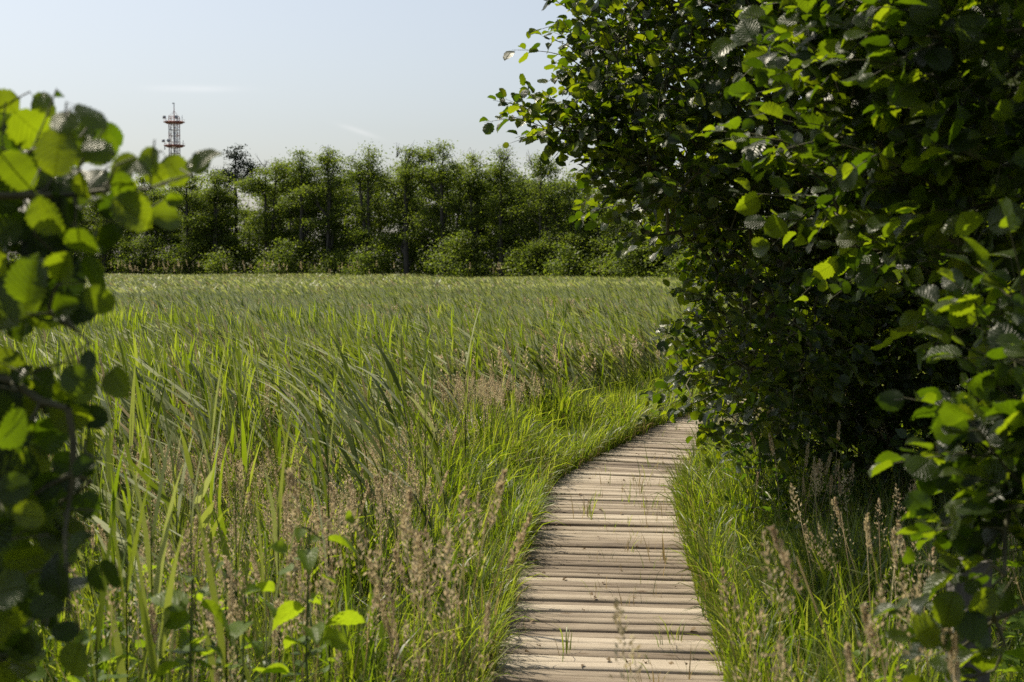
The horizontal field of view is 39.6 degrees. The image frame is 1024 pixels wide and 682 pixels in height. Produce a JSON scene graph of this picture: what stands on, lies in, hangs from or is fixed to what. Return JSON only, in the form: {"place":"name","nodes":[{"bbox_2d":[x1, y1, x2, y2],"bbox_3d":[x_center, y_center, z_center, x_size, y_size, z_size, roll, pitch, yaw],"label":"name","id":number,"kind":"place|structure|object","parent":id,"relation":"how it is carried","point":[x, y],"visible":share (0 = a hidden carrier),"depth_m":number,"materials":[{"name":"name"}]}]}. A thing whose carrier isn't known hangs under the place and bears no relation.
{"place":"outdoors","nodes":[
{"label":"outdoors","id":0,"kind":"place"},
{"bbox_2d":[162,103,184,248],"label":"radio tower","id":1,"kind":"structure","parent":0,"point":[175,145],"depth_m":351.72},
{"bbox_2d":[0,0,801,262],"label":"sky","id":2,"kind":"structure","parent":0,"point":[271,77],"materials":[{"name":"blue"}]},
{"bbox_2d":[108,263,714,404],"bbox_3d":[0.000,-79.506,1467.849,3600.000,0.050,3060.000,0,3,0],"label":"ground","id":3,"kind":"structure","parent":0,"point":[357,273],"depth_m":307.30,"materials":[{"name":"soil"}]},
{"bbox_2d":[16,203,94,255],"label":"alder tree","id":4,"kind":"object","parent":3,"relation":"on","point":[84,219],"visible":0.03,"depth_m":111.78,"materials":[{"name":"plant"}]},
{"bbox_2d":[64,325,101,490],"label":"reed","id":5,"kind":"object","parent":3,"relation":"on","point":[82,439],"visible":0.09,"depth_m":7.04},
{"bbox_2d":[73,250,112,267],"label":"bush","id":6,"kind":"object","parent":3,"relation":"on","point":[81,254],"visible":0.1,"depth_m":107.30,"materials":[{"name":"green plant"}]},
{"bbox_2d":[73,501,118,681],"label":"reed","id":7,"kind":"object","parent":3,"relation":"on","point":[98,621],"visible":0.78,"depth_m":3.24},
{"bbox_2d":[79,398,123,642],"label":"reed","id":8,"kind":"object","parent":3,"relation":"on","point":[103,553],"visible":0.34,"depth_m":5.04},
{"bbox_2d":[84,206,133,270],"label":"tree","id":9,"kind":"object","parent":3,"relation":"on","point":[97,212],"visible":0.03,"depth_m":115.24,"materials":[{"name":"plant"}]},
{"bbox_2d":[77,194,144,274],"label":"alder tree","id":10,"kind":"object","parent":3,"relation":"on","point":[94,226],"visible":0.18,"depth_m":107.33,"materials":[{"name":"plant"}]},
{"bbox_2d":[0,88,222,681],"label":"alder shrub","id":11,"kind":"object","parent":3,"relation":"on","point":[48,189],"visible":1,"depth_m":2.23,"materials":[{"name":"green plant"}]},
{"bbox_2d":[88,464,160,681],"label":"reed","id":12,"kind":"object","parent":3,"relation":"on","point":[120,662],"visible":0.82,"depth_m":3.64,"materials":[{"name":"plant"}]},
{"bbox_2d":[102,359,150,548],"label":"reed","id":13,"kind":"object","parent":3,"relation":"on","point":[131,421],"visible":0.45,"depth_m":6.03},
{"bbox_2d":[89,181,167,261],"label":"tree","id":14,"kind":"object","parent":3,"relation":"on","point":[132,240],"visible":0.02,"depth_m":117.80,"materials":[{"name":"plant"}]},
{"bbox_2d":[109,242,159,274],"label":"bush","id":15,"kind":"object","parent":3,"relation":"on","point":[128,256],"visible":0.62,"depth_m":104.01,"materials":[{"name":"green plant"}]},
{"bbox_2d":[105,172,185,273],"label":"alder tree","id":16,"kind":"object","parent":3,"relation":"on","point":[168,241],"visible":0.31,"depth_m":105.21,"materials":[{"name":"plant"}]},
{"bbox_2d":[123,415,183,681],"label":"reed","id":17,"kind":"object","parent":3,"relation":"on","point":[159,568],"visible":0.7,"depth_m":4.04,"materials":[{"name":"plant"}]},
{"bbox_2d":[136,311,172,527],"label":"reed","id":18,"kind":"object","parent":3,"relation":"on","point":[156,425],"visible":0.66,"depth_m":6.83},
{"bbox_2d":[120,187,196,269],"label":"tree","id":19,"kind":"object","parent":3,"relation":"on","point":[160,234],"visible":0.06,"depth_m":113.38,"materials":[{"name":"plant"}]},
{"bbox_2d":[131,519,187,681],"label":"reed","id":20,"kind":"object","parent":3,"relation":"on","point":[162,640],"visible":0.97,"depth_m":3.14,"materials":[{"name":"plant"}]},
{"bbox_2d":[149,188,194,267],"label":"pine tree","id":21,"kind":"object","parent":3,"relation":"on","point":[182,212],"visible":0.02,"depth_m":111.86,"materials":[{"name":"plant"}]},
{"bbox_2d":[151,371,195,647],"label":"reed","id":22,"kind":"object","parent":3,"relation":"on","point":[178,537],"visible":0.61,"depth_m":5.44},
{"bbox_2d":[143,235,223,274],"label":"bush","id":23,"kind":"object","parent":3,"relation":"on","point":[191,249],"visible":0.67,"depth_m":101.36,"materials":[{"name":"green plant"}]},
{"bbox_2d":[129,172,249,273],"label":"alder tree","id":24,"kind":"object","parent":3,"relation":"on","point":[186,201],"visible":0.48,"depth_m":102.84,"materials":[{"name":"plant"}]},
{"bbox_2d":[150,574,229,681],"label":"sapling","id":25,"kind":"object","parent":3,"relation":"on","point":[180,617],"visible":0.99,"depth_m":3.14,"materials":[{"name":"green plant"}]},
{"bbox_2d":[153,170,233,259],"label":"tree","id":26,"kind":"object","parent":3,"relation":"on","point":[189,210],"visible":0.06,"depth_m":113.00,"materials":[{"name":"plant"}]},
{"bbox_2d":[170,441,226,672],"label":"reed","id":27,"kind":"object","parent":3,"relation":"on","point":[195,559],"visible":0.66,"depth_m":4.44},
{"bbox_2d":[166,173,248,273],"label":"tree","id":28,"kind":"object","parent":3,"relation":"on","point":[210,210],"visible":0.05,"depth_m":111.18,"materials":[{"name":"plant"}]},
{"bbox_2d":[190,333,228,529],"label":"reed","id":29,"kind":"object","parent":3,"relation":"on","point":[205,451],"visible":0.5,"depth_m":6.03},
{"bbox_2d":[181,165,249,274],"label":"alder tree","id":30,"kind":"object","parent":3,"relation":"on","point":[217,231],"visible":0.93,"depth_m":101.24,"materials":[{"name":"plant"}]},
{"bbox_2d":[196,245,245,274],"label":"bush","id":31,"kind":"object","parent":3,"relation":"on","point":[220,261],"visible":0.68,"depth_m":97.99,"materials":[{"name":"green plant"}]},
{"bbox_2d":[194,449,249,681],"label":"reed","id":32,"kind":"object","parent":3,"relation":"on","point":[222,644],"visible":0.88,"depth_m":3.35,"materials":[{"name":"plant"}]},
{"bbox_2d":[204,143,266,271],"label":"pine tree","id":33,"kind":"object","parent":3,"relation":"on","point":[237,173],"visible":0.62,"depth_m":103.44,"materials":[{"name":"plant"}]},
{"bbox_2d":[222,297,258,495],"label":"reed","id":34,"kind":"object","parent":3,"relation":"on","point":[238,448],"visible":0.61,"depth_m":7.63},
{"bbox_2d":[213,391,271,681],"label":"reed","id":35,"kind":"object","parent":3,"relation":"on","point":[241,603],"visible":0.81,"depth_m":4.65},
{"bbox_2d":[214,583,276,681],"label":"sapling","id":36,"kind":"object","parent":3,"relation":"on","point":[237,628],"visible":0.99,"depth_m":3.23,"materials":[{"name":"green plant"}]},
{"bbox_2d":[102,541,401,681],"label":"grass clump","id":37,"kind":"object","parent":3,"relation":"on","point":[231,610],"visible":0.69,"depth_m":3.67,"materials":[{"name":"plant"}]},
{"bbox_2d":[220,204,284,272],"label":"tree","id":38,"kind":"object","parent":3,"relation":"on","point":[246,245],"visible":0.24,"depth_m":105.16,"materials":[{"name":"plant"}]},
{"bbox_2d":[225,153,298,274],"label":"alder tree","id":39,"kind":"object","parent":3,"relation":"on","point":[266,224],"visible":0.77,"depth_m":98.43,"materials":[{"name":"plant"}]},
{"bbox_2d":[235,452,290,681],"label":"reed","id":40,"kind":"object","parent":3,"relation":"on","point":[267,644],"visible":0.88,"depth_m":3.95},
{"bbox_2d":[238,168,316,253],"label":"tree","id":41,"kind":"object","parent":3,"relation":"on","point":[261,199],"visible":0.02,"depth_m":108.41,"materials":[{"name":"plant"}]},
{"bbox_2d":[248,402,308,681],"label":"reed","id":42,"kind":"object","parent":3,"relation":"on","point":[276,534],"visible":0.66,"depth_m":4.24,"materials":[{"name":"plant"}]},
{"bbox_2d":[247,235,319,274],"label":"bush","id":43,"kind":"object","parent":3,"relation":"on","point":[272,268],"visible":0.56,"depth_m":94.68,"materials":[{"name":"green plant"}]},
{"bbox_2d":[249,333,323,515],"bbox_3d":[-1.160,0.669,7.187,0.321,1.429,0.346,2,4,31],"label":"reed","id":44,"kind":"object","parent":3,"relation":"on","point":[303,427],"visible":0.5,"depth_m":7.20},
{"bbox_2d":[258,380,333,565],"bbox_3d":[-1.017,0.796,6.551,0.433,1.246,0.178,0,3,0],"label":"reed","id":45,"kind":"object","parent":3,"relation":"on","point":[306,417],"visible":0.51,"depth_m":6.55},
{"bbox_2d":[245,510,366,681],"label":"sapling","id":46,"kind":"object","parent":3,"relation":"on","point":[290,609],"visible":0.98,"depth_m":3.34,"materials":[{"name":"green plant"}]},
{"bbox_2d":[257,161,358,269],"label":"tree","id":47,"kind":"object","parent":3,"relation":"on","point":[293,222],"visible":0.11,"depth_m":102.58,"materials":[{"name":"plant"}]},
{"bbox_2d":[273,365,344,536],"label":"reed","id":48,"kind":"object","parent":3,"relation":"on","point":[322,416],"visible":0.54,"depth_m":6.92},
{"bbox_2d":[269,146,352,273],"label":"alder tree","id":49,"kind":"object","parent":3,"relation":"on","point":[300,179],"visible":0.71,"depth_m":96.66,"materials":[{"name":"plant"}]},
{"bbox_2d":[290,364,348,504],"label":"reed","id":50,"kind":"object","parent":3,"relation":"on","point":[332,401],"visible":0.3,"depth_m":7.45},
{"bbox_2d":[290,145,359,272],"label":"alder tree","id":51,"kind":"object","parent":3,"relation":"on","point":[324,199],"visible":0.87,"depth_m":95.12,"materials":[{"name":"plant"}]},
{"bbox_2d":[301,343,352,681],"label":"reed","id":52,"kind":"object","parent":3,"relation":"on","point":[327,504],"visible":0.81,"depth_m":4.63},
{"bbox_2d":[301,246,356,275],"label":"bush","id":53,"kind":"object","parent":3,"relation":"on","point":[330,263],"visible":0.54,"depth_m":93.53,"materials":[{"name":"green plant"}]},
{"bbox_2d":[285,187,377,272],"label":"tree","id":54,"kind":"object","parent":3,"relation":"on","point":[310,238],"visible":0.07,"depth_m":102.83,"materials":[{"name":"plant"}]},
{"bbox_2d":[299,365,372,605],"bbox_3d":[-0.827,0.765,6.474,0.260,1.316,0.317,-3,4,-44],"label":"reed","id":55,"kind":"object","parent":3,"relation":"on","point":[350,440],"visible":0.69,"depth_m":6.46,"materials":[{"name":"plant"}]},
{"bbox_2d":[302,333,374,532],"bbox_3d":[-0.892,0.666,7.054,0.402,1.451,0.240,-2,4,-29],"label":"reed","id":56,"kind":"object","parent":3,"relation":"on","point":[348,371],"visible":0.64,"depth_m":7.05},
{"bbox_2d":[333,179,370,253],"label":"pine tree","id":57,"kind":"object","parent":3,"relation":"on","point":[356,196],"visible":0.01,"depth_m":103.07,"materials":[{"name":"plant"}]},
{"bbox_2d":[323,355,394,571],"bbox_3d":[-0.769,0.722,6.837,0.368,1.363,0.221,2,4,27],"label":"reed","id":58,"kind":"object","parent":3,"relation":"on","point":[365,426],"visible":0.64,"depth_m":6.86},
{"bbox_2d":[326,317,406,506],"bbox_3d":[-0.808,0.608,7.638,0.415,1.501,0.321,2,4,36],"label":"reed","id":59,"kind":"object","parent":3,"relation":"on","point":[388,376],"visible":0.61,"depth_m":7.65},
{"bbox_2d":[332,372,401,588],"bbox_3d":[-0.715,0.785,6.354,0.412,1.290,0.225,2,4,28],"label":"reed","id":60,"kind":"object","parent":3,"relation":"on","point":[373,421],"visible":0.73,"depth_m":6.35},
{"bbox_2d":[331,241,402,275],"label":"bush","id":61,"kind":"object","parent":3,"relation":"on","point":[362,257],"visible":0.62,"depth_m":90.57,"materials":[{"name":"green plant"}]},
{"bbox_2d":[333,167,402,271],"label":"tree","id":62,"kind":"object","parent":3,"relation":"on","point":[353,220],"visible":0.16,"depth_m":99.71,"materials":[{"name":"plant"}]},
{"bbox_2d":[330,141,410,272],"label":"alder tree","id":63,"kind":"object","parent":3,"relation":"on","point":[361,207],"visible":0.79,"depth_m":93.01,"materials":[{"name":"plant"}]},
{"bbox_2d":[356,335,419,525],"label":"reed","id":64,"kind":"object","parent":3,"relation":"on","point":[396,381],"visible":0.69,"depth_m":7.35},
{"bbox_2d":[357,142,436,274],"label":"alder tree","id":65,"kind":"object","parent":3,"relation":"on","point":[403,235],"visible":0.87,"depth_m":91.34,"materials":[{"name":"plant"}]},
{"bbox_2d":[365,374,433,558],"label":"reed","id":66,"kind":"object","parent":3,"relation":"on","point":[413,420],"visible":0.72,"depth_m":6.62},
{"bbox_2d":[9,239,799,275],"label":"undergrowth","id":67,"kind":"object","parent":3,"relation":"on","point":[422,269],"visible":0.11,"depth_m":98.05,"materials":[{"name":"green plant"}]},
{"bbox_2d":[355,155,460,269],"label":"tree","id":68,"kind":"object","parent":3,"relation":"on","point":[422,236],"visible":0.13,"depth_m":97.35,"materials":[{"name":"plant"}]},
{"bbox_2d":[285,468,532,681],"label":"grass clump","id":69,"kind":"object","parent":3,"relation":"on","point":[418,570],"visible":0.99,"depth_m":3.69,"materials":[{"name":"plant"}]},
{"bbox_2d":[385,366,446,522],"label":"reed","id":70,"kind":"object","parent":3,"relation":"on","point":[432,426],"visible":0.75,"depth_m":7.53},
{"bbox_2d":[381,165,469,266],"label":"tree","id":71,"kind":"object","parent":3,"relation":"on","point":[434,243],"visible":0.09,"depth_m":98.17,"materials":[{"name":"plant"}]},
{"bbox_2d":[410,373,449,568],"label":"reed","id":72,"kind":"object","parent":3,"relation":"on","point":[423,518],"visible":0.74,"depth_m":6.65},
{"bbox_2d":[111,259,753,277],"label":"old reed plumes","id":73,"kind":"object","parent":3,"relation":"on","point":[178,264],"visible":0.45,"depth_m":92.80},
{"bbox_2d":[401,138,480,276],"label":"alder tree","id":74,"kind":"object","parent":3,"relation":"on","point":[441,175],"visible":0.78,"depth_m":89.20,"materials":[{"name":"plant"}]},
{"bbox_2d":[425,172,491,272],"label":"tree","id":75,"kind":"object","parent":3,"relation":"on","point":[465,212],"visible":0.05,"depth_m":98.81,"materials":[{"name":"plant"}]},
{"bbox_2d":[416,226,511,277],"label":"bush","id":76,"kind":"object","parent":3,"relation":"on","point":[461,254],"visible":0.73,"depth_m":86.22,"materials":[{"name":"plant"}]},
{"bbox_2d":[450,299,482,468],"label":"reed","id":77,"kind":"object","parent":3,"relation":"on","point":[468,361],"visible":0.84,"depth_m":9.03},
{"bbox_2d":[435,147,507,274],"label":"alder tree","id":78,"kind":"object","parent":3,"relation":"on","point":[476,221],"visible":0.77,"depth_m":87.65,"materials":[{"name":"plant"}]},
{"bbox_2d":[0,282,956,681],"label":"reed bed","id":79,"kind":"object","parent":3,"relation":"on","point":[414,302],"visible":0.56,"depth_m":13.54,"materials":[{"name":"plant"}]},
{"bbox_2d":[81,272,897,297],"bbox_3d":[-14.574,-2.765,67.644,81.397,0.849,57.585,1,3,19],"label":"distant reed bed","id":80,"kind":"object","parent":3,"relation":"on","point":[117,283],"visible":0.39,"depth_m":59.91,"materials":[{"name":"plant"}]},
{"bbox_2d":[450,157,534,272],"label":"tree","id":81,"kind":"object","parent":3,"relation":"on","point":[496,191],"visible":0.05,"depth_m":94.72,"materials":[{"name":"plant"}]},
{"bbox_2d":[460,144,530,276],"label":"alder tree","id":82,"kind":"object","parent":3,"relation":"on","point":[499,204],"visible":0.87,"depth_m":86.06,"materials":[{"name":"plant"}]},
{"bbox_2d":[483,173,552,265],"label":"tree","id":83,"kind":"object","parent":3,"relation":"on","point":[515,217],"visible":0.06,"depth_m":91.87,"materials":[{"name":"plant"}]},
{"bbox_2d":[26,416,1023,681],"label":"meadow weeds","id":84,"kind":"object","parent":3,"relation":"on","point":[1014,658],"visible":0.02,"depth_m":4.42,"materials":[{"name":"green plant"}]},
{"bbox_2d":[489,150,569,276],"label":"alder tree","id":85,"kind":"object","parent":3,"relation":"on","point":[532,189],"visible":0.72,"depth_m":84.41,"materials":[{"name":"plant"}]},
{"bbox_2d":[48,296,1023,681],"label":"grass seed heads","id":86,"kind":"object","parent":3,"relation":"on","point":[288,524],"depth_m":6.14,"materials":[{"name":"plant"}]},
{"bbox_2d":[498,240,575,276],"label":"bush","id":87,"kind":"object","parent":3,"relation":"on","point":[519,259],"visible":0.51,"depth_m":83.26,"materials":[{"name":"green plant"}]},
{"bbox_2d":[505,173,578,272],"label":"tree","id":88,"kind":"object","parent":3,"relation":"on","point":[548,180],"visible":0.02,"depth_m":90.95,"materials":[{"name":"plant"}]},
{"bbox_2d":[516,164,617,275],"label":"alder tree","id":89,"kind":"object","parent":3,"relation":"on","point":[564,203],"visible":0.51,"depth_m":82.72,"materials":[{"name":"plant"}]},
{"bbox_2d":[531,238,609,277],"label":"bush","id":90,"kind":"object","parent":3,"relation":"on","point":[563,251],"visible":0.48,"depth_m":80.24,"materials":[{"name":"green plant"}]},
{"bbox_2d":[542,179,617,254],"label":"tree","id":91,"kind":"object","parent":3,"relation":"on","point":[577,198],"visible":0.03,"depth_m":90.21,"materials":[{"name":"plant"}]},
{"bbox_2d":[554,186,623,276],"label":"alder tree","id":92,"kind":"object","parent":3,"relation":"on","point":[579,239],"visible":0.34,"depth_m":81.36,"materials":[{"name":"plant"}]},
{"bbox_2d":[574,200,642,276],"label":"alder tree","id":93,"kind":"object","parent":3,"relation":"on","point":[610,231],"visible":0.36,"depth_m":79.73,"materials":[{"name":"plant"}]},
{"bbox_2d":[486,399,745,681],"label":"boardwalk","id":94,"kind":"structure","parent":3,"relation":"on","point":[559,555],"depth_m":7.29,"materials":[{"name":"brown wood"}]},
{"bbox_2d":[524,419,728,666],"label":"leaf litter","id":95,"kind":"object","parent":94,"relation":"on","point":[671,662],"visible":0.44,"depth_m":7.36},
{"bbox_2d":[576,229,680,280],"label":"bush","id":96,"kind":"object","parent":3,"relation":"on","point":[630,270],"visible":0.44,"depth_m":76.84,"materials":[{"name":"plant"}]},
{"bbox_2d":[614,217,673,277],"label":"alder tree","id":97,"kind":"object","parent":3,"relation":"on","point":[642,257],"visible":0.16,"depth_m":78.15,"materials":[{"name":"plant"}]},
{"bbox_2d":[643,256,703,278],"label":"bush","id":98,"kind":"object","parent":3,"relation":"on","point":[670,268],"visible":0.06,"depth_m":73.90,"materials":[{"name":"green plant"}]},
{"bbox_2d":[651,235,704,277],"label":"alder tree","id":99,"kind":"object","parent":3,"relation":"on","point":[675,239],"visible":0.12,"depth_m":76.81,"materials":[{"name":"plant"}]},
{"bbox_2d":[661,227,754,262],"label":"alder tree","id":100,"kind":"object","parent":3,"relation":"on","point":[687,251],"visible":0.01,"depth_m":74.72,"materials":[{"name":"plant"}]},
{"bbox_2d":[669,244,764,274],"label":"bush","id":101,"kind":"object","parent":3,"relation":"on","point":[708,252],"visible":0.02,"depth_m":73.05,"materials":[{"name":"green plant"}]},
{"bbox_2d":[479,0,1023,498],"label":"alder tree","id":102,"kind":"object","parent":3,"relation":"on","point":[829,344],"visible":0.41,"depth_m":7.08,"materials":[{"name":"green plant"}]},
{"bbox_2d":[607,529,922,681],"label":"grass clump","id":103,"kind":"object","parent":3,"relation":"on","point":[779,645],"visible":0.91,"depth_m":3.25,"materials":[{"name":"plant"}]},
{"bbox_2d":[720,421,843,573],"bbox_3d":[1.427,0.906,7.060,0.798,0.970,1.077,0,3,0],"label":"grass clump","id":104,"kind":"object","parent":3,"relation":"on","point":[806,452],"visible":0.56,"depth_m":6.90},
{"bbox_2d":[701,0,1023,397],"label":"alder tree","id":105,"kind":"object","parent":3,"relation":"on","point":[895,72],"visible":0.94,"depth_m":3.99,"materials":[{"name":"green plant"}]},
{"bbox_2d":[766,525,961,681],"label":"grass clump","id":106,"kind":"object","parent":3,"relation":"on","point":[869,631],"visible":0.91,"depth_m":2.95,"materials":[{"name":"plant"}]},
{"bbox_2d":[716,373,1023,547],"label":"bramble","id":107,"kind":"object","parent":3,"relation":"on","point":[896,442],"visible":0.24,"depth_m":7.90,"materials":[{"name":"green plant"}]},
{"bbox_2d":[868,198,1023,681],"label":"young alder","id":108,"kind":"object","parent":3,"relation":"on","point":[977,520],"visible":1,"depth_m":2.94,"materials":[{"name":"green plant"}]},
{"bbox_2d":[945,557,992,681],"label":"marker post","id":109,"kind":"object","parent":3,"relation":"on","point":[960,590],"visible":0.03,"depth_m":3.81,"materials":[{"name":"brown wood"}]},
{"bbox_2d":[18,348,1023,681],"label":"meadow grass","id":110,"kind":"structure","parent":0,"point":[478,472],"depth_m":6.48,"materials":[{"name":"plant"}]},
{"bbox_2d":[383,382,850,681],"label":"sprouting grass","id":111,"kind":"structure","parent":0,"point":[699,559],"depth_m":7.06,"materials":[{"name":"plant"}]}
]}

